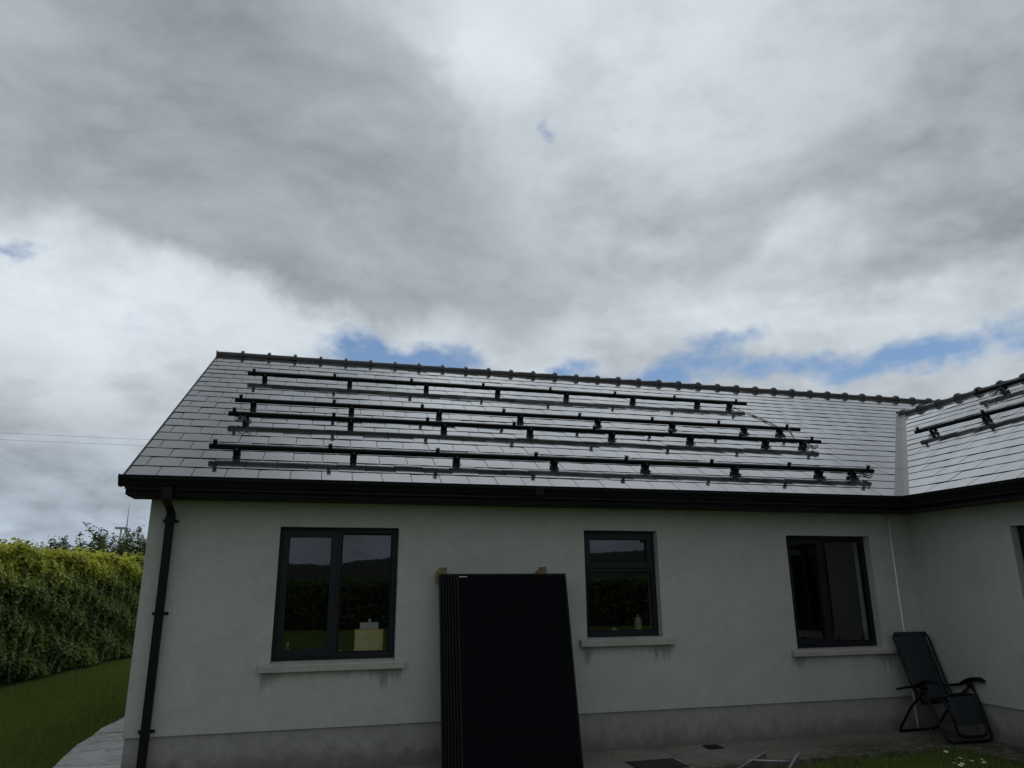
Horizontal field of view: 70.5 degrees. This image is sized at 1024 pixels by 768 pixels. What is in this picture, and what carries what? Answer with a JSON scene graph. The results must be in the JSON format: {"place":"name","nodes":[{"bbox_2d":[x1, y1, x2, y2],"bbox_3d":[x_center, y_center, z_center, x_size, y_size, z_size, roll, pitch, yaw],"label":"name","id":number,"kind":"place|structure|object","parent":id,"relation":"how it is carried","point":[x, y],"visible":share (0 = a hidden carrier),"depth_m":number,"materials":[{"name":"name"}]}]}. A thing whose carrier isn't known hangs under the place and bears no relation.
{"place":"outdoors","nodes":[
{"label":"outdoors","id":0,"kind":"place"},
{"bbox_2d":[0,657,131,767],"bbox_3d":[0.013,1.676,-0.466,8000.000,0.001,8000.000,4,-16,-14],"label":"lawn","id":1,"kind":"structure","parent":0,"point":[127,658],"depth_m":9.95,"materials":[{"name":"green plant"}]},
{"bbox_2d":[15,531,118,551],"bbox_3d":[-13.489,5.951,20.786,3.491,3.397,4.087,-5,-16,17],"label":"bush","id":2,"kind":"object","parent":1,"relation":"on","point":[62,543],"visible":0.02,"depth_m":21.08,"materials":[{"name":"green plant"}]},
{"bbox_2d":[0,537,144,688],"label":"hedge","id":3,"kind":"object","parent":1,"relation":"on","point":[62,610],"visible":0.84,"depth_m":15.05,"materials":[{"name":"green plant"}]},
{"bbox_2d":[38,527,117,553],"bbox_3d":[-12.857,5.987,21.292,4.683,3.582,4.147,-14,-21,41],"label":"bush","id":4,"kind":"object","parent":1,"relation":"on","point":[97,548],"visible":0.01,"depth_m":20.84,"materials":[{"name":"green plant"}]},
{"bbox_2d":[71,522,146,588],"bbox_3d":[-10.363,5.573,20.611,4.350,3.976,4.683,4,-16,-14],"label":"bush","id":5,"kind":"object","parent":1,"relation":"on","point":[128,545],"visible":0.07,"depth_m":20.86,"materials":[{"name":"green plant"}]},
{"bbox_2d":[118,350,1023,767],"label":"bungalow","id":6,"kind":"object","parent":1,"relation":"on","point":[774,604],"visible":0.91,"depth_m":8.22,"materials":[{"name":"grey paint"}]},
{"bbox_2d":[271,528,397,660],"bbox_3d":[-1.794,2.136,7.440,1.192,1.284,0.084,4,-16,-14],"label":"window","id":7,"kind":"structure","parent":6,"relation":"in","point":[330,651],"depth_m":7.38,"materials":[{"name":"plastic"}]},
{"bbox_2d":[353,628,383,650],"bbox_3d":[-1.498,2.682,7.553,0.294,0.242,0.154,4,-16,-14],"label":"storage box","id":8,"kind":"object","parent":6,"relation":"on","point":[367,639],"visible":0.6,"depth_m":7.49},
{"bbox_2d":[359,619,378,628],"bbox_3d":[-1.500,2.517,7.604,0.190,0.102,0.120,4,-16,-14],"label":"white carton","id":9,"kind":"object","parent":8,"relation":"on","point":[369,624],"visible":1,"depth_m":7.55,"materials":[{"name":"cardboard"}]},
{"bbox_2d":[248,368,746,408],"bbox_3d":[0.110,0.121,11.687,8.270,0.199,0.157,4,-16,-14],"label":"mounting rail","id":10,"kind":"object","parent":6,"relation":"attached to","point":[498,390],"visible":1,"depth_m":11.54,"materials":[{"name":"black metal"}]},
{"bbox_2d":[235,394,800,435],"bbox_3d":[0.474,0.483,10.256,8.280,0.199,0.157,4,-16,-14],"label":"mounting rail","id":11,"kind":"object","parent":6,"relation":"attached to","point":[253,402],"visible":1,"depth_m":10.09,"materials":[{"name":"black metal"}]},
{"bbox_2d":[228,407,821,448],"bbox_3d":[0.578,0.629,9.656,8.197,0.199,0.157,4,-16,-14],"label":"mounting rail","id":12,"kind":"object","parent":6,"relation":"attached to","point":[690,437],"visible":1,"depth_m":9.51,"materials":[{"name":"black metal"}]},
{"bbox_2d":[234,415,250,423],"bbox_3d":[-3.170,0.417,8.545,0.218,0.118,0.114,-2,-16,6],"label":"cable loop","id":13,"kind":"object","parent":12,"relation":"hanging from","point":[244,419],"visible":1,"depth_m":8.55,"materials":[{"name":"black"}]},
{"bbox_2d":[802,442,817,448],"bbox_3d":[4.319,0.883,10.505,0.228,0.115,0.108,-3,-16,8],"label":"cable loop","id":14,"kind":"object","parent":12,"relation":"hanging from","point":[809,445],"visible":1,"depth_m":10.50,"materials":[{"name":"black"}]},
{"bbox_2d":[209,439,874,478],"bbox_3d":[0.800,0.916,8.482,8.123,0.199,0.157,4,-16,-14],"label":"mounting rail","id":15,"kind":"object","parent":6,"relation":"attached to","point":[555,460],"visible":1,"depth_m":8.31,"materials":[{"name":"black metal"}]},
{"bbox_2d":[854,472,872,478],"bbox_3d":[4.535,1.169,9.357,0.220,0.102,0.108,-3,-16,10],"label":"cable loop","id":16,"kind":"object","parent":15,"relation":"hanging from","point":[864,476],"visible":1,"depth_m":9.35,"materials":[{"name":"black"}]},
{"bbox_2d":[584,531,658,636],"bbox_3d":[1.213,2.259,8.228,0.889,1.145,0.084,4,-16,-14],"label":"window","id":17,"kind":"structure","parent":6,"relation":"in","point":[648,566],"depth_m":8.24,"materials":[{"name":"plastic"}]},
{"bbox_2d":[634,614,641,629],"bbox_3d":[1.445,2.745,8.303,0.084,0.200,0.084,4,-16,-14],"label":"bottle","id":18,"kind":"object","parent":6,"relation":"on","point":[637,623],"visible":0.73,"depth_m":8.27,"materials":[{"name":"grey plastic"}]},
{"bbox_2d":[733,406,794,438],"bbox_3d":[4.167,0.646,11.611,0.214,1.063,1.917,3,-16,-13],"label":"cable","id":19,"kind":"object","parent":6,"relation":"on","point":[766,421],"visible":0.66,"depth_m":11.92,"materials":[{"name":"black plastic"}]},
{"bbox_2d":[786,536,876,647],"bbox_3d":[3.866,2.530,8.878,1.181,1.293,0.084,4,-16,-14],"label":"window","id":20,"kind":"structure","parent":6,"relation":"in","point":[828,640],"depth_m":8.86,"materials":[{"name":"plastic"}]},
{"bbox_2d":[914,402,1023,435],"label":"mounting rail","id":21,"kind":"object","parent":6,"relation":"attached to","point":[981,415],"visible":1,"depth_m":10.37,"materials":[{"name":"black metal"}]},
{"bbox_2d":[973,377,1023,395],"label":"mounting rail","id":22,"kind":"object","parent":6,"relation":"attached to","point":[1002,386],"visible":0.97,"depth_m":11.36,"materials":[{"name":"black metal"}]},
{"bbox_2d":[989,388,1005,395],"bbox_3d":[7.533,0.114,11.248,0.102,0.097,0.228,10,-19,-33],"label":"cable loop","id":23,"kind":"object","parent":22,"relation":"hanging from","point":[994,393],"visible":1,"depth_m":11.24,"materials":[{"name":"black"}]},
{"bbox_2d":[1017,526,1023,559],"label":"window","id":24,"kind":"structure","parent":6,"relation":"in","point":[1020,528],"depth_m":7.87,"materials":[{"name":"plastic"}]},
{"bbox_2d":[53,717,124,767],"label":"paved path","id":25,"kind":"structure","parent":0,"point":[93,751],"depth_m":7.79,"materials":[{"name":"grey concrete"}]},
{"bbox_2d":[115,503,129,542],"bbox_3d":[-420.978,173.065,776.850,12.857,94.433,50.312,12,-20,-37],"label":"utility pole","id":26,"kind":"object","parent":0,"point":[120,528],"visible":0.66,"depth_m":781.18,"materials":[{"name":"grey paint"}]},
{"bbox_2d":[0,0,1023,551],"label":"sky","id":27,"kind":"structure","parent":0,"point":[822,196],"materials":[{"name":"grey"}]},
{"bbox_2d":[366,728,1023,767],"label":"path","id":28,"kind":"structure","parent":0,"point":[734,755],"depth_m":7.55,"materials":[{"name":"concrete"}]},
{"bbox_2d":[439,574,444,767],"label":"solar panel","id":29,"kind":"object","parent":28,"relation":"on","point":[441,676],"visible":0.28,"depth_m":7.07,"materials":[{"name":"black"}]},
{"bbox_2d":[436,567,446,582],"bbox_3d":[-0.743,2.002,7.585,0.108,0.163,0.085,4,-16,-14],"label":"cardboard corner","id":30,"kind":"object","parent":29,"relation":"attached to","point":[443,570],"visible":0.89,"depth_m":7.55,"materials":[{"name":"brown cardboard"}]},
{"bbox_2d":[442,574,447,767],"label":"solar panel","id":31,"kind":"object","parent":28,"relation":"on","point":[444,677],"visible":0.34,"depth_m":7.04,"materials":[{"name":"black"}]},
{"bbox_2d":[444,574,450,767],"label":"solar panel","id":32,"kind":"object","parent":28,"relation":"on","point":[447,678],"visible":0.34,"depth_m":7.01,"materials":[{"name":"black"}]},
{"bbox_2d":[447,574,453,767],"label":"solar panel","id":33,"kind":"object","parent":28,"relation":"on","point":[450,676],"visible":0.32,"depth_m":6.99,"materials":[{"name":"black"}]},
{"bbox_2d":[450,574,456,767],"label":"solar panel","id":34,"kind":"object","parent":28,"relation":"on","point":[453,674],"visible":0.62,"depth_m":6.97,"materials":[{"name":"black"}]},
{"bbox_2d":[453,574,460,767],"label":"solar panel","id":35,"kind":"object","parent":28,"relation":"on","point":[456,677],"visible":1,"depth_m":6.94,"materials":[{"name":"black"}]},
{"bbox_2d":[456,573,583,767],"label":"solar panel","id":36,"kind":"object","parent":28,"relation":"on","point":[518,704],"visible":1,"depth_m":7.04,"materials":[{"name":"black"}]},
{"bbox_2d":[535,567,546,572],"bbox_3d":[0.311,2.066,7.856,0.108,0.169,0.085,4,-16,-14],"label":"cardboard corner","id":37,"kind":"object","parent":36,"relation":"attached to","point":[542,570],"visible":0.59,"depth_m":7.83,"materials":[{"name":"brown cardboard"}]},
{"bbox_2d":[626,758,689,767],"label":"manhole cover","id":38,"kind":"object","parent":28,"relation":"on","point":[666,763],"visible":1,"depth_m":7.00,"materials":[{"name":"metal"}]},
{"bbox_2d":[702,744,724,749],"bbox_3d":[2.146,3.870,7.729,0.180,0.012,0.180,4,-16,-14],"label":"drain gully","id":39,"kind":"object","parent":28,"relation":"on","point":[712,746],"visible":1,"depth_m":7.71,"materials":[{"name":"metal"}]},
{"bbox_2d":[738,751,800,767],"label":"metal bracket","id":40,"kind":"object","parent":28,"relation":"on","point":[761,758],"visible":1,"depth_m":6.94,"materials":[{"name":"silver metal"}]},
{"bbox_2d":[893,631,992,744],"bbox_3d":[4.875,3.442,8.304,0.656,1.108,0.804,4,-16,-14],"label":"reclining chair","id":41,"kind":"object","parent":28,"relation":"on","point":[927,686],"visible":1,"depth_m":8.33,"materials":[{"name":"black fabric"}]},
{"bbox_2d":[762,754,1018,767],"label":"soil strip","id":42,"kind":"object","parent":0,"point":[804,766],"visible":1,"depth_m":7.13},
{"bbox_2d":[759,744,1023,767],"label":"grass","id":43,"kind":"structure","parent":42,"relation":"on","point":[992,761],"depth_m":7.07,"materials":[{"name":"green plant"}]}
]}

